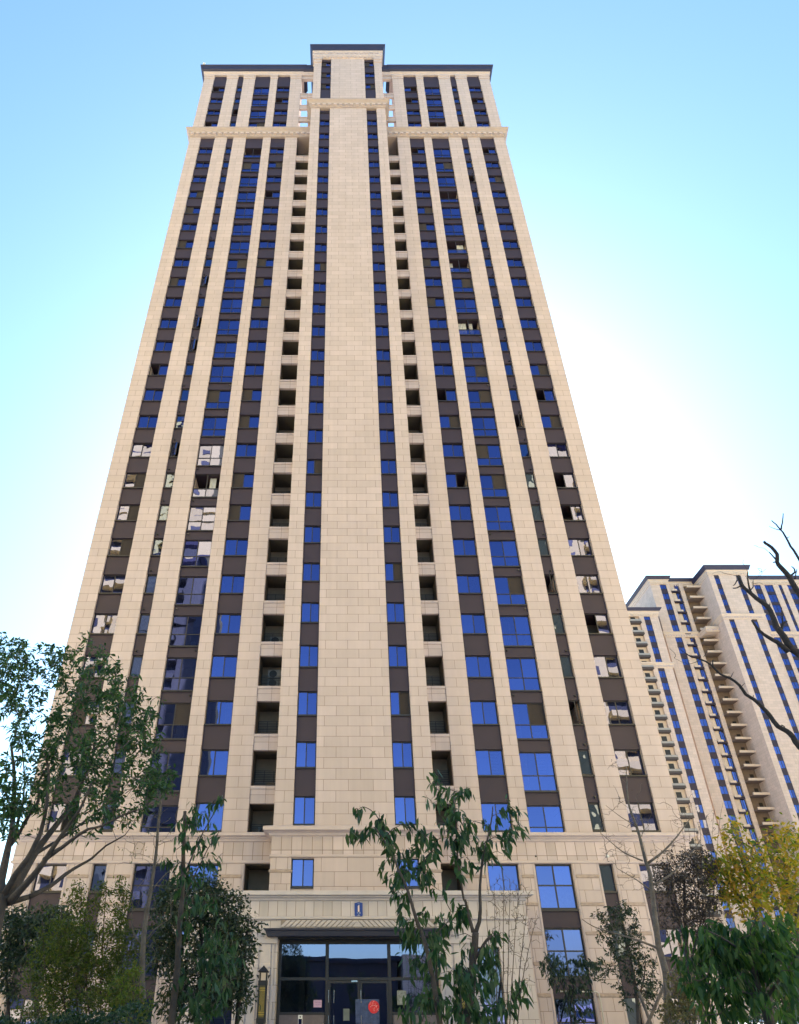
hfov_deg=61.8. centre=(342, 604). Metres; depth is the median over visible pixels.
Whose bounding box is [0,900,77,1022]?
evergreen shrub
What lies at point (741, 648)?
sliding window
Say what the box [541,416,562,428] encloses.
sliding window
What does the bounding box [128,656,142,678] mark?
casement window
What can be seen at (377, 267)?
stairwell window
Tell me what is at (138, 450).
sliding window
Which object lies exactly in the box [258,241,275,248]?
sliding window
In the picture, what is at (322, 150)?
stairwell window
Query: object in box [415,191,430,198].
sliding window
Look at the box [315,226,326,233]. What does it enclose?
stairwell window
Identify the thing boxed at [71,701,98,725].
sliding window
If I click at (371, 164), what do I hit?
stairwell window
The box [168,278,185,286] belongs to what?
sliding window
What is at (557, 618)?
casement window
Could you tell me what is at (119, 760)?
casement window
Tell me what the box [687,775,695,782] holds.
sliding window
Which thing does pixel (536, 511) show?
casement window
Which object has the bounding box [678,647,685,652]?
sliding window
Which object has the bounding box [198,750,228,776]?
sliding window
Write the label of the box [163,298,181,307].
sliding window
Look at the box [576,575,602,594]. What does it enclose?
sliding window
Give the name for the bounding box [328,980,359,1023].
entrance door
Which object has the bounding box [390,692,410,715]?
stairwell window
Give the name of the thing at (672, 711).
sliding window
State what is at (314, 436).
stairwell window
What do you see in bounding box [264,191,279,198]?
sliding window
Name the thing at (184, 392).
casement window
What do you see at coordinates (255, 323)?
sliding window
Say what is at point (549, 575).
casement window
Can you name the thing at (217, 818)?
sliding window
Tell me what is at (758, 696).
sliding window
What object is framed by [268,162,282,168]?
sliding window
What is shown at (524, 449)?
casement window
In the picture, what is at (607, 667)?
sliding window
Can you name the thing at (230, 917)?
evergreen shrub
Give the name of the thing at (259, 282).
sliding window
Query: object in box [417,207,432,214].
sliding window
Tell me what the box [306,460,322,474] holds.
stairwell window
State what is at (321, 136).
stairwell window
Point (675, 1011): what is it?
dry shrub
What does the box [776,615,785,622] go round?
sliding window
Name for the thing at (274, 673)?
air conditioner
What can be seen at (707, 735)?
sliding window
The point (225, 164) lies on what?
casement window
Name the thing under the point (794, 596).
sliding window
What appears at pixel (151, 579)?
casement window
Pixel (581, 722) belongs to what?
casement window
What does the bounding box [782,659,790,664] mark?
sliding window
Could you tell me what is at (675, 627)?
sliding window
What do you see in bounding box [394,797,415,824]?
stairwell window
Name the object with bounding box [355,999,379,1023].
plastic sheet
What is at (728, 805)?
sliding window
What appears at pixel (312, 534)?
stairwell window
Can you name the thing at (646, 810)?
sliding window
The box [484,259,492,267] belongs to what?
casement window
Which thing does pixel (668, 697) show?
sliding window
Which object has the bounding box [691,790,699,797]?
sliding window
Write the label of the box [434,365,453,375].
sliding window
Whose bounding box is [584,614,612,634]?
sliding window
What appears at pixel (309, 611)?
stairwell window
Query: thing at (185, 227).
sliding window
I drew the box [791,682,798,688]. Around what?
sliding window
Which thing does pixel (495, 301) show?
casement window
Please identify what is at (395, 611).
stairwell window
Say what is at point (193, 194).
sliding window
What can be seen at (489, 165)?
sliding window
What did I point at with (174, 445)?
casement window
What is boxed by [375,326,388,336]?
stairwell window
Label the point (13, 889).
leafy tree
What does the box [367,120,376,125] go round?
stairwell window
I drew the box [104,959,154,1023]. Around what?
bright shrub
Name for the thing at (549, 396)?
sliding window
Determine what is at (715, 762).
sliding window
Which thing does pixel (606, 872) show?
casement window
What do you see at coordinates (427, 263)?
sliding window
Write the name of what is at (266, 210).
sliding window
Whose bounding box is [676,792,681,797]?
balcony door
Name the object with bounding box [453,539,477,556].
sliding window
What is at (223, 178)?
casement window
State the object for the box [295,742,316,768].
stairwell window
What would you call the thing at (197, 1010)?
slim tree
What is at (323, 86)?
stairwell window
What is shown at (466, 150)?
casement window
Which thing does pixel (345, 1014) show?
paper sheet
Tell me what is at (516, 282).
sliding window
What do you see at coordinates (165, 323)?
sliding window
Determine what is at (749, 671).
sliding window
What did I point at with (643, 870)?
sliding window
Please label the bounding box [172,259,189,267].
sliding window
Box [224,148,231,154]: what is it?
casement window
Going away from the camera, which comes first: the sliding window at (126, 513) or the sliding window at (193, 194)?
the sliding window at (126, 513)
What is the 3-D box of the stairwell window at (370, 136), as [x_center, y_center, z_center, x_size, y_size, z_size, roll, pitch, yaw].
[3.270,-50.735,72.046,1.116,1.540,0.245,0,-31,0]
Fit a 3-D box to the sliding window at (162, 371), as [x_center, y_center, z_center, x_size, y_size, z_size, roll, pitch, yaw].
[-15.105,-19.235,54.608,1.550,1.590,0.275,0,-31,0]
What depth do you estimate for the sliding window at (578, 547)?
45.36 m
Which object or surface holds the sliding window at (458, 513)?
in the apartment tower at (348, 370)
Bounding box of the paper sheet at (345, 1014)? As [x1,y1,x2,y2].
[343,1009,348,1020]
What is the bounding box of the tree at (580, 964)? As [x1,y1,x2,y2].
[537,952,603,1023]
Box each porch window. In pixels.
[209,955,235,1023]
[478,948,505,1023]
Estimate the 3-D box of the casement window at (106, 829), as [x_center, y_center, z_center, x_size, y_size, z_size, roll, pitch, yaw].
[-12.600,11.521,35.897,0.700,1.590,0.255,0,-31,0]
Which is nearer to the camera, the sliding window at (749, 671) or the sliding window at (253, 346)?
the sliding window at (253, 346)
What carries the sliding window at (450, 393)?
in the apartment tower at (348, 370)
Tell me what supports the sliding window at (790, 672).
in the apartment tower at (730, 747)
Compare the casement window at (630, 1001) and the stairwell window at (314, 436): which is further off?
the stairwell window at (314, 436)
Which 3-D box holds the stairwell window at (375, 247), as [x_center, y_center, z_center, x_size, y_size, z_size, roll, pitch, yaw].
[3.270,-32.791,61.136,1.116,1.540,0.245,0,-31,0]
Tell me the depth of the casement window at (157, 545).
45.31 m
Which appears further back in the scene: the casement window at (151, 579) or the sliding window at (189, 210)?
the sliding window at (189, 210)
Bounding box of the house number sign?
[355,902,362,915]
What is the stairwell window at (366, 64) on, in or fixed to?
in the apartment tower at (348, 370)
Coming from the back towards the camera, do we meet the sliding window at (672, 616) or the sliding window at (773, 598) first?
the sliding window at (773, 598)
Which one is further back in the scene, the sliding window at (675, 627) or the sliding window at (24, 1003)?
the sliding window at (675, 627)
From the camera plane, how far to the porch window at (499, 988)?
29.20 m
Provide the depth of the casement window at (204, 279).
60.75 m
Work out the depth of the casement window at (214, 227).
65.63 m
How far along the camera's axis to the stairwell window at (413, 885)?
32.95 m
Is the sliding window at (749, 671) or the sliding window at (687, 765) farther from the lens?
the sliding window at (749, 671)
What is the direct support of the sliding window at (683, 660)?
in the apartment tower at (730, 747)
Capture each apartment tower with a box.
[0,44,730,1023]
[626,565,798,1018]
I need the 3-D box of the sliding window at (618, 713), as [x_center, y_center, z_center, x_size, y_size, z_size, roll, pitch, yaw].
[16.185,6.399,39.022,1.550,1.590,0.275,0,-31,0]
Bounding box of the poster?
[397,991,405,1004]
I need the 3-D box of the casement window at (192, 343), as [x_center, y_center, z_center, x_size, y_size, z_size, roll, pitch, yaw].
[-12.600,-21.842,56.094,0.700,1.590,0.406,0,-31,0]
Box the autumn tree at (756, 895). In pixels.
[695,812,798,1019]
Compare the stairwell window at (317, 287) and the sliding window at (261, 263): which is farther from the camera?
the sliding window at (261, 263)
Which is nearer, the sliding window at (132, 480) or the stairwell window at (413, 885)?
the stairwell window at (413, 885)
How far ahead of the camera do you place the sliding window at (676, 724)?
144.05 m
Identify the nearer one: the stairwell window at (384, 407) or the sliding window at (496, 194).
the stairwell window at (384, 407)
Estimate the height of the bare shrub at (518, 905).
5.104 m
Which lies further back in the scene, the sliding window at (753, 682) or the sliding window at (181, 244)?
the sliding window at (753, 682)
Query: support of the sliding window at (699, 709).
in the apartment tower at (730, 747)
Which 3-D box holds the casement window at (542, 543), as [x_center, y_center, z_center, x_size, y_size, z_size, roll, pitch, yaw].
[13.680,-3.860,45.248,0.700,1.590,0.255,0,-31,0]
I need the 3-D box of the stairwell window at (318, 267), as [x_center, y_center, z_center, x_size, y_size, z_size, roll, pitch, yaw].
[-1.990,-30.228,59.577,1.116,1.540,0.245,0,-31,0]
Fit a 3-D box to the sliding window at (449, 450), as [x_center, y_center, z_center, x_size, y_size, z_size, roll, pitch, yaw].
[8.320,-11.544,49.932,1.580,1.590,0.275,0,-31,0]
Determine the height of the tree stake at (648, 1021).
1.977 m
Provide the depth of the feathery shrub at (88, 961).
11.21 m
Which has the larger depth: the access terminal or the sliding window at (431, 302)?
the sliding window at (431, 302)
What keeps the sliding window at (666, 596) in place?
in the apartment tower at (730, 747)
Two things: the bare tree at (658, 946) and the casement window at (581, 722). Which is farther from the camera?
the casement window at (581, 722)
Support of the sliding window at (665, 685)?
in the apartment tower at (730, 747)
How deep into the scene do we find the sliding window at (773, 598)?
164.27 m
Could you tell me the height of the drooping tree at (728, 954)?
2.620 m
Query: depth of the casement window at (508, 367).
54.70 m
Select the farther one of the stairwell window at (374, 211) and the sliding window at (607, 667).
the stairwell window at (374, 211)
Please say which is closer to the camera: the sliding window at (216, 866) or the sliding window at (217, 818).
the sliding window at (216, 866)
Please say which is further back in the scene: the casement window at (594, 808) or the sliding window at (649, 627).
the sliding window at (649, 627)
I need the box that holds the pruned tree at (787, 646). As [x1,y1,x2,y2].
[674,513,798,749]
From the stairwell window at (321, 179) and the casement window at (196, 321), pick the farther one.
the stairwell window at (321, 179)
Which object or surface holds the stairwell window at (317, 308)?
in the apartment tower at (348, 370)
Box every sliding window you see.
[5,998,34,1023]
[31,865,66,892]
[44,803,68,831]
[58,750,85,776]
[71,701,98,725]
[79,656,108,678]
[90,614,117,634]
[98,575,125,594]
[107,539,132,556]
[115,505,139,521]
[122,473,145,488]
[129,444,151,457]
[136,416,157,428]
[142,389,163,401]
[147,365,167,375]
[153,341,172,351]
[158,319,177,328]
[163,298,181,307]
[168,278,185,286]
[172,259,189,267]
[176,241,193,248]
[180,224,196,230]
[184,207,200,214]
[188,191,203,198]
[188,865,217,890]
[191,176,206,182]
[194,162,209,168]
[194,803,223,831]
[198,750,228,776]
[204,701,232,725]
[209,656,237,678]
[214,614,240,634]
[219,575,244,594]
[223,539,247,556]
[227,505,250,521]
[231,473,253,488]
[235,444,256,457]
[238,416,259,428]
[241,389,261,401]
[244,365,263,375]
[247,341,265,351]
[249,319,267,328]
[252,298,269,307]
[254,278,271,286]
[256,259,273,267]
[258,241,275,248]
[260,224,276,230]
[262,207,278,214]
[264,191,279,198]
[266,176,281,182]
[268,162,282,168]
[412,162,426,168]
[414,176,428,182]
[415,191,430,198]
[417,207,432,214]
[419,224,435,230]
[421,241,437,248]
[423,259,439,267]
[425,278,442,286]
[427,298,444,307]
[429,319,447,328]
[431,341,450,351]
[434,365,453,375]
[436,389,457,401]
[439,416,460,428]
[442,444,464,457]
[445,473,468,488]
[449,505,472,521]
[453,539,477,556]
[456,575,482,594]
[461,614,487,634]
[465,656,493,678]
[470,701,499,725]
[475,750,505,776]
[481,803,511,831]
[485,162,500,168]
[487,865,519,890]
[488,176,503,182]
[491,191,507,198]
[495,207,511,214]
[499,224,515,230]
[502,241,519,248]
[506,259,524,267]
[511,278,528,286]
[515,298,533,307]
[520,319,538,328]
[524,341,544,351]
[530,365,550,375]
[535,389,556,401]
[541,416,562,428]
[547,444,569,457]
[553,473,577,488]
[560,505,585,521]
[568,539,593,556]
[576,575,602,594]
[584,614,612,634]
[593,656,623,678]
[603,701,634,725]
[614,750,646,776]
[626,803,660,831]
[639,865,673,892]
[646,625,652,630]
[649,636,655,641]
[652,647,659,653]
[653,928,684,959]
[659,671,665,676]
[662,594,669,598]
[662,683,669,689]
[665,604,672,609]
[665,695,672,701]
[668,614,675,619]
[669,708,676,714]
[672,625,678,630]
[672,721,679,727]
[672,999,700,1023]
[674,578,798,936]
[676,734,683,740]
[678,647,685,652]
[679,747,687,754]
[682,659,689,664]
[683,761,691,768]
[685,670,692,676]
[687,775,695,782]
[688,682,696,688]
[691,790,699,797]
[692,694,700,700]
[695,804,703,812]
[696,706,703,712]
[699,719,707,725]
[703,732,711,738]
[707,745,715,751]
[711,758,719,765]
[715,772,723,779]
[719,786,728,793]
[723,800,732,808]
[728,815,735,823]
[730,621,736,627]
[738,644,744,650]
[742,656,748,662]
[746,668,752,674]
[750,680,757,687]
[755,693,761,699]
[764,585,774,591]
[768,595,778,601]
[772,605,782,611]
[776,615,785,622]
[780,626,789,630]
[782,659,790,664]
[787,670,794,676]
[791,594,798,598]
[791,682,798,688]
[794,660,798,667]
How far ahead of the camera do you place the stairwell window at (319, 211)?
64.42 m
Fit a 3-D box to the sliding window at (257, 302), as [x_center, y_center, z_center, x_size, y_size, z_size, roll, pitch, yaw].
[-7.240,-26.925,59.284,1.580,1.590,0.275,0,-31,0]
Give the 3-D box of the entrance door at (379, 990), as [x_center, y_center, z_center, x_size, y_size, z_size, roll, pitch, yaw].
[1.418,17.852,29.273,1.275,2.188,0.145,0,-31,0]
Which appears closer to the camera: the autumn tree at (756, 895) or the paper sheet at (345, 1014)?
the autumn tree at (756, 895)
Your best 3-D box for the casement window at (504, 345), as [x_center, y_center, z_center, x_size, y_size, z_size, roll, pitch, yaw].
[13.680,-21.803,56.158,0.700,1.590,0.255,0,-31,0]
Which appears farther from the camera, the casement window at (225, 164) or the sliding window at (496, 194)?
the casement window at (225, 164)
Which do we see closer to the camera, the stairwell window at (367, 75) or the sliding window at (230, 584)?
the sliding window at (230, 584)
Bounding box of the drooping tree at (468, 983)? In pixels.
[345,770,533,1023]
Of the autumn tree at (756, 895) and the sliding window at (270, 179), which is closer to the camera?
the autumn tree at (756, 895)
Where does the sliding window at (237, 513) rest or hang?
in the apartment tower at (348, 370)
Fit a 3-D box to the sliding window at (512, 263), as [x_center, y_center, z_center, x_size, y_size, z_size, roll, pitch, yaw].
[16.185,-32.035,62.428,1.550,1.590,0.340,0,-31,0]
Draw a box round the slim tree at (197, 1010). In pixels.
[157,795,245,1023]
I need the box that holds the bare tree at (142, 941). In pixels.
[110,794,180,1023]
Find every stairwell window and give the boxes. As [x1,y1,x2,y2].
[291,859,313,888]
[293,797,314,824]
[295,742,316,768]
[297,692,317,715]
[299,645,318,667]
[301,603,319,623]
[302,563,319,581]
[304,526,320,543]
[305,492,321,507]
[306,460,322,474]
[307,430,322,443]
[308,401,323,414]
[310,350,324,361]
[310,375,323,386]
[311,326,324,336]
[312,304,325,313]
[313,283,325,292]
[314,263,326,271]
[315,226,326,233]
[315,244,326,251]
[316,208,327,215]
[317,176,327,182]
[317,192,327,199]
[318,147,328,153]
[318,162,328,167]
[319,120,329,125]
[319,134,328,139]
[321,73,330,77]
[321,84,329,88]
[322,63,330,66]
[365,63,373,66]
[365,73,374,77]
[365,84,374,88]
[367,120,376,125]
[367,134,377,139]
[368,147,378,153]
[369,162,379,167]
[369,176,380,182]
[370,192,380,199]
[370,208,381,215]
[371,226,382,233]
[372,244,383,251]
[373,263,384,271]
[373,283,386,292]
[374,304,387,313]
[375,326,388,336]
[376,350,390,361]
[377,375,391,386]
[378,401,393,414]
[379,430,394,443]
[380,460,396,474]
[382,492,398,507]
[383,526,400,543]
[385,563,402,581]
[386,603,404,623]
[388,645,407,667]
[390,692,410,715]
[392,742,413,768]
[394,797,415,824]
[396,859,419,888]
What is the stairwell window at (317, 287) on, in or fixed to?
in the apartment tower at (348, 370)
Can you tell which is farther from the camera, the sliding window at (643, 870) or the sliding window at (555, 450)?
the sliding window at (555, 450)
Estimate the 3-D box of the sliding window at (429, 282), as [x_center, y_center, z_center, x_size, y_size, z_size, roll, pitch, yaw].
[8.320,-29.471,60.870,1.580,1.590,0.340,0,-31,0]
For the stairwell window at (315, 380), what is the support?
in the apartment tower at (348, 370)
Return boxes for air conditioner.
[267,670,280,685]
[270,637,282,641]
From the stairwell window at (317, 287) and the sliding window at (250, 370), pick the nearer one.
the sliding window at (250, 370)
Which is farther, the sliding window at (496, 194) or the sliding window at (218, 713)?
the sliding window at (496, 194)
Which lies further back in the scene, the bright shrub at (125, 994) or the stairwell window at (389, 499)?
the stairwell window at (389, 499)
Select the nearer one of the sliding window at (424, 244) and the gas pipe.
the gas pipe
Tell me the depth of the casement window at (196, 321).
57.64 m
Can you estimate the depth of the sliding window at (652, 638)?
154.96 m
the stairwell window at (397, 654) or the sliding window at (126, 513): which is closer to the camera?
the stairwell window at (397, 654)
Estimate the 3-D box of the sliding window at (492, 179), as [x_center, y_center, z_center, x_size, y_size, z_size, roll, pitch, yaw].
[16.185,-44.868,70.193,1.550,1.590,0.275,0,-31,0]
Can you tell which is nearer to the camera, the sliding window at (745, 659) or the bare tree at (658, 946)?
the bare tree at (658, 946)
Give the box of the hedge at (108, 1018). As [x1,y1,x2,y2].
[0,999,154,1023]
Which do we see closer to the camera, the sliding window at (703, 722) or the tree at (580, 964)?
the tree at (580, 964)
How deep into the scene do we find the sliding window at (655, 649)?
153.42 m
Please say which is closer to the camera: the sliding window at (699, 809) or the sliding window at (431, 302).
the sliding window at (431, 302)
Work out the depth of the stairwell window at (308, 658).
39.40 m
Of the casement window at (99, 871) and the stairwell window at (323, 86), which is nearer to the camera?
the casement window at (99, 871)
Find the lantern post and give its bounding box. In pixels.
[256,966,269,1023]
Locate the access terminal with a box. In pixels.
[298,1015,302,1023]
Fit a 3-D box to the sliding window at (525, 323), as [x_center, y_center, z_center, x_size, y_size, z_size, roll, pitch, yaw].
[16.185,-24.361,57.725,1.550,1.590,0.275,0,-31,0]
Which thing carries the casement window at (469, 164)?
in the apartment tower at (348, 370)
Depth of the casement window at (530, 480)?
48.44 m
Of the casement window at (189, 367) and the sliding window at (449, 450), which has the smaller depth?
the sliding window at (449, 450)
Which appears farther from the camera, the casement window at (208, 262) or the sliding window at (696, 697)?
the sliding window at (696, 697)
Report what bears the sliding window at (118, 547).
in the apartment tower at (348, 370)
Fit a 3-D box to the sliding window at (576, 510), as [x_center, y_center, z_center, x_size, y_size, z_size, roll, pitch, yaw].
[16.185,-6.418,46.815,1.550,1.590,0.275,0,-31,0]
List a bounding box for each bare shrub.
[486,875,541,1023]
[668,791,724,1023]
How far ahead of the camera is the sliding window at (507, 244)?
64.11 m
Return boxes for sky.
[0,0,798,883]
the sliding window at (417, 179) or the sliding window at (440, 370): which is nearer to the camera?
the sliding window at (440, 370)
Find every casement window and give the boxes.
[88,865,106,892]
[101,803,116,831]
[111,750,124,776]
[122,701,133,723]
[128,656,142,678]
[136,614,149,634]
[143,575,156,594]
[150,539,162,556]
[157,505,168,521]
[163,473,174,488]
[168,441,179,457]
[174,415,184,428]
[179,389,189,401]
[183,364,193,375]
[188,338,197,351]
[192,316,201,328]
[196,298,204,307]
[200,275,208,286]
[204,259,211,267]
[207,241,214,248]
[210,223,218,230]
[213,207,220,214]
[216,191,223,198]
[219,176,226,182]
[222,162,228,168]
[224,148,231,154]
[456,110,462,115]
[463,148,470,154]
[466,162,472,168]
[471,191,478,198]
[474,204,482,214]
[477,223,485,230]
[481,241,488,248]
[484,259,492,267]
[488,278,496,286]
[492,298,500,307]
[496,319,504,328]
[500,341,509,351]
[504,364,514,375]
[509,389,519,401]
[514,412,524,428]
[519,443,530,457]
[525,473,536,488]
[531,505,543,521]
[537,539,550,556]
[544,572,557,594]
[552,614,565,634]
[560,656,574,678]
[568,699,583,725]
[577,750,594,776]
[587,803,605,831]
[599,865,617,892]
[613,928,629,959]
[625,998,642,1023]
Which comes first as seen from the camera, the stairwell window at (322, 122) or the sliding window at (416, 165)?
the sliding window at (416, 165)
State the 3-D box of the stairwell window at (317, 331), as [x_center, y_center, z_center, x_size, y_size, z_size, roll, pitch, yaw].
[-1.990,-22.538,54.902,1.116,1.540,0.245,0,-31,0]
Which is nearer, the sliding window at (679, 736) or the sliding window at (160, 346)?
the sliding window at (160, 346)
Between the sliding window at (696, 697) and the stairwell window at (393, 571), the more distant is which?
the sliding window at (696, 697)
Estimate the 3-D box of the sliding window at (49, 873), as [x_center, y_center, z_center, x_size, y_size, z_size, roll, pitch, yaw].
[-15.105,14.175,34.295,1.550,1.390,0.275,0,-31,0]
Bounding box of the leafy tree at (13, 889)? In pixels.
[0,631,178,938]
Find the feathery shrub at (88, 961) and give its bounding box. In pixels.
[10,874,149,1023]
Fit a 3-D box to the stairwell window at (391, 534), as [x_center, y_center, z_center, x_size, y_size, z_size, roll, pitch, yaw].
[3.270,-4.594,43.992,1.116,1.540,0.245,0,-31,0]
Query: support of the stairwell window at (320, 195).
in the apartment tower at (348, 370)
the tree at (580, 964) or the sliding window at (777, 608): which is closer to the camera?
the tree at (580, 964)
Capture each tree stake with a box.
[637,991,652,1023]
[646,986,662,1023]
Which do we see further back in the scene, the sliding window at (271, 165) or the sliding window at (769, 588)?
the sliding window at (769, 588)
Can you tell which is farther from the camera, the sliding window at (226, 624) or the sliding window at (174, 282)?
the sliding window at (174, 282)
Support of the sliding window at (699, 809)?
in the apartment tower at (730, 747)
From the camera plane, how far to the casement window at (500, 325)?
57.81 m
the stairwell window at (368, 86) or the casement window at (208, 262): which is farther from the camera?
the stairwell window at (368, 86)
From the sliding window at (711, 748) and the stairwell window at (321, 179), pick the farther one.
the sliding window at (711, 748)
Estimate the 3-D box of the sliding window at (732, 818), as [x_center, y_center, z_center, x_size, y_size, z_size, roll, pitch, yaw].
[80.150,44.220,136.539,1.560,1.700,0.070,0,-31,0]
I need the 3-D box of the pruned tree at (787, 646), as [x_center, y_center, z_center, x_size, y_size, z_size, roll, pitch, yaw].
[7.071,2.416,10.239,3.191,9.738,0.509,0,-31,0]
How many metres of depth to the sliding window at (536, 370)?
54.73 m
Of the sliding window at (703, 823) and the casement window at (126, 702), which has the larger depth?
the sliding window at (703, 823)
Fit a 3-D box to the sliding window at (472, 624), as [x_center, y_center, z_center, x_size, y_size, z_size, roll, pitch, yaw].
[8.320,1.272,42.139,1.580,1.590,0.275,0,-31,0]
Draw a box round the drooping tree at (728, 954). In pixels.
[664,911,798,1023]
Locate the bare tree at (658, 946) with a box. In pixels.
[582,759,700,1023]
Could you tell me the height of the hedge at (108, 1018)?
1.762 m
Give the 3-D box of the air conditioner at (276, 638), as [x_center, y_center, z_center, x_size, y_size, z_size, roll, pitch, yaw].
[-4.270,2.408,42.997,0.800,0.580,0.320,0,-31,0]
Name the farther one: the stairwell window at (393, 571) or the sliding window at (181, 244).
the sliding window at (181, 244)
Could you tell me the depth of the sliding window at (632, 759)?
37.57 m
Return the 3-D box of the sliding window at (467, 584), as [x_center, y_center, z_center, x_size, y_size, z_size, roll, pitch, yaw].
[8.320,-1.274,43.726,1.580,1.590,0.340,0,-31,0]
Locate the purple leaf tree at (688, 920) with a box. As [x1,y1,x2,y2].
[644,844,731,1023]
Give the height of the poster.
0.550 m
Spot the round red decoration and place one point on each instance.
(373, 1006)
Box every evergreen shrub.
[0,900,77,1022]
[132,862,267,1023]
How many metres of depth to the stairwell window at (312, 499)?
45.65 m
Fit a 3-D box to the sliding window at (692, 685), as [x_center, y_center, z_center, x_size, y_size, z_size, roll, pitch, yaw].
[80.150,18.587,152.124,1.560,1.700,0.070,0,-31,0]
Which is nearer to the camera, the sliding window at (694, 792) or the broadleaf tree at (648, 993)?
the broadleaf tree at (648, 993)
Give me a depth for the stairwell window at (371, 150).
70.62 m
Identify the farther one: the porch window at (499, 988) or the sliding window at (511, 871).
the sliding window at (511, 871)
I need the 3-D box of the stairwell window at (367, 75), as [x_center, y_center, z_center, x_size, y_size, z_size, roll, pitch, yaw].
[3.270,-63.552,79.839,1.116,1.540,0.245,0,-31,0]
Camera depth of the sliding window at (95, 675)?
40.74 m
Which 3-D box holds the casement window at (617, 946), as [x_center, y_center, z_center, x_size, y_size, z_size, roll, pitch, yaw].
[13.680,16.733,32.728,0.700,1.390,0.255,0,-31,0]
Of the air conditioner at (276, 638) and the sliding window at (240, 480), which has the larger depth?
the sliding window at (240, 480)
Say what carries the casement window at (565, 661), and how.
in the apartment tower at (348, 370)
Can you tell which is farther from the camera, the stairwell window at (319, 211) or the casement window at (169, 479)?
the stairwell window at (319, 211)
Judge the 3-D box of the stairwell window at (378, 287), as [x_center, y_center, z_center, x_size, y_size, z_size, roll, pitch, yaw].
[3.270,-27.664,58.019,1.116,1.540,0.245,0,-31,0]
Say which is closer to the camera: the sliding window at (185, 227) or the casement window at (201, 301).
the casement window at (201, 301)
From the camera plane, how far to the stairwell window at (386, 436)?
48.77 m
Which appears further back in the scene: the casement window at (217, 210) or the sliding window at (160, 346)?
the casement window at (217, 210)
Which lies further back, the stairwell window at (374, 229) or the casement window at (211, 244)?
the casement window at (211, 244)
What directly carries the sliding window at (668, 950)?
in the apartment tower at (348, 370)
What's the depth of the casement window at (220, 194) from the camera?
68.71 m
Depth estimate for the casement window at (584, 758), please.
37.52 m
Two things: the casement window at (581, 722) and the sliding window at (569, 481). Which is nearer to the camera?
the casement window at (581, 722)
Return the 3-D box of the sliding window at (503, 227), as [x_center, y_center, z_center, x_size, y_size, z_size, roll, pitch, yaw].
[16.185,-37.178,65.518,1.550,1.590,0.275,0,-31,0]
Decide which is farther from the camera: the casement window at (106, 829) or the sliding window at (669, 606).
the sliding window at (669, 606)
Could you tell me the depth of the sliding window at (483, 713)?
39.11 m
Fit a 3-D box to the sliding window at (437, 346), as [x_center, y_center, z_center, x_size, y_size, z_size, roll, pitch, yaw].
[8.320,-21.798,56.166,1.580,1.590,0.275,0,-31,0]
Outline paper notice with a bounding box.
[313,1000,321,1006]
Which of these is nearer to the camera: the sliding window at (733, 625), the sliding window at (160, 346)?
the sliding window at (160, 346)
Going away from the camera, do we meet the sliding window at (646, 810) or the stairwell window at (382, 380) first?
the sliding window at (646, 810)
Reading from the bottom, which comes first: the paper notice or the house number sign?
the paper notice
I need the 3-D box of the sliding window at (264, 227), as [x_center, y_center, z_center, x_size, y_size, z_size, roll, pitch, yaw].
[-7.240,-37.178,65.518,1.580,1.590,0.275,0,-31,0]
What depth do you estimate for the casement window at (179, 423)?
51.58 m
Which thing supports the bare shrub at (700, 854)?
on the ground
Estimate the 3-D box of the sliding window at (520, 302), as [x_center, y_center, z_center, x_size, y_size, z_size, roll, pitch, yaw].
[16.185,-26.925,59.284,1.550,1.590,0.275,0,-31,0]
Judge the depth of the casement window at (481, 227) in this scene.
65.63 m
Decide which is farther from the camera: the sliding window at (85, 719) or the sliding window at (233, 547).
the sliding window at (233, 547)
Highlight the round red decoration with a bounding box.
[368,1000,378,1012]
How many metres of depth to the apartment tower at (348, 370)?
43.73 m
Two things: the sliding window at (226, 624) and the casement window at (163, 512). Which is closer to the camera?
the sliding window at (226, 624)
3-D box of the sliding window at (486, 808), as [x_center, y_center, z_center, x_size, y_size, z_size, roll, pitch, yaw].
[8.320,11.526,35.905,1.580,1.590,0.275,0,-31,0]
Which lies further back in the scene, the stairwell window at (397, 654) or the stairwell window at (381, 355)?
the stairwell window at (381, 355)
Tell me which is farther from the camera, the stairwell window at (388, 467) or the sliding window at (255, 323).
the sliding window at (255, 323)
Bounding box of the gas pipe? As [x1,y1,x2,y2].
[560,991,604,1023]
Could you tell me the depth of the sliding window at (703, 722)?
147.47 m
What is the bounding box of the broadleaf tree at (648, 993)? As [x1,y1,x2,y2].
[586,899,663,1023]
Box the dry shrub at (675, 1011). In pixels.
[658,968,703,1023]
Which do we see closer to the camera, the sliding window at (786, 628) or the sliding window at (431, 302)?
the sliding window at (431, 302)
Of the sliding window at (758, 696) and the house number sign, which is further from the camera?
the sliding window at (758, 696)
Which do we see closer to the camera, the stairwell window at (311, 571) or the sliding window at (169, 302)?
the stairwell window at (311, 571)
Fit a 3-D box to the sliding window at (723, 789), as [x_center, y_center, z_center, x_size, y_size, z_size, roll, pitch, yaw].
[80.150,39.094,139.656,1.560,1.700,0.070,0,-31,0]
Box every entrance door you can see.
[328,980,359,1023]
[360,981,389,1023]

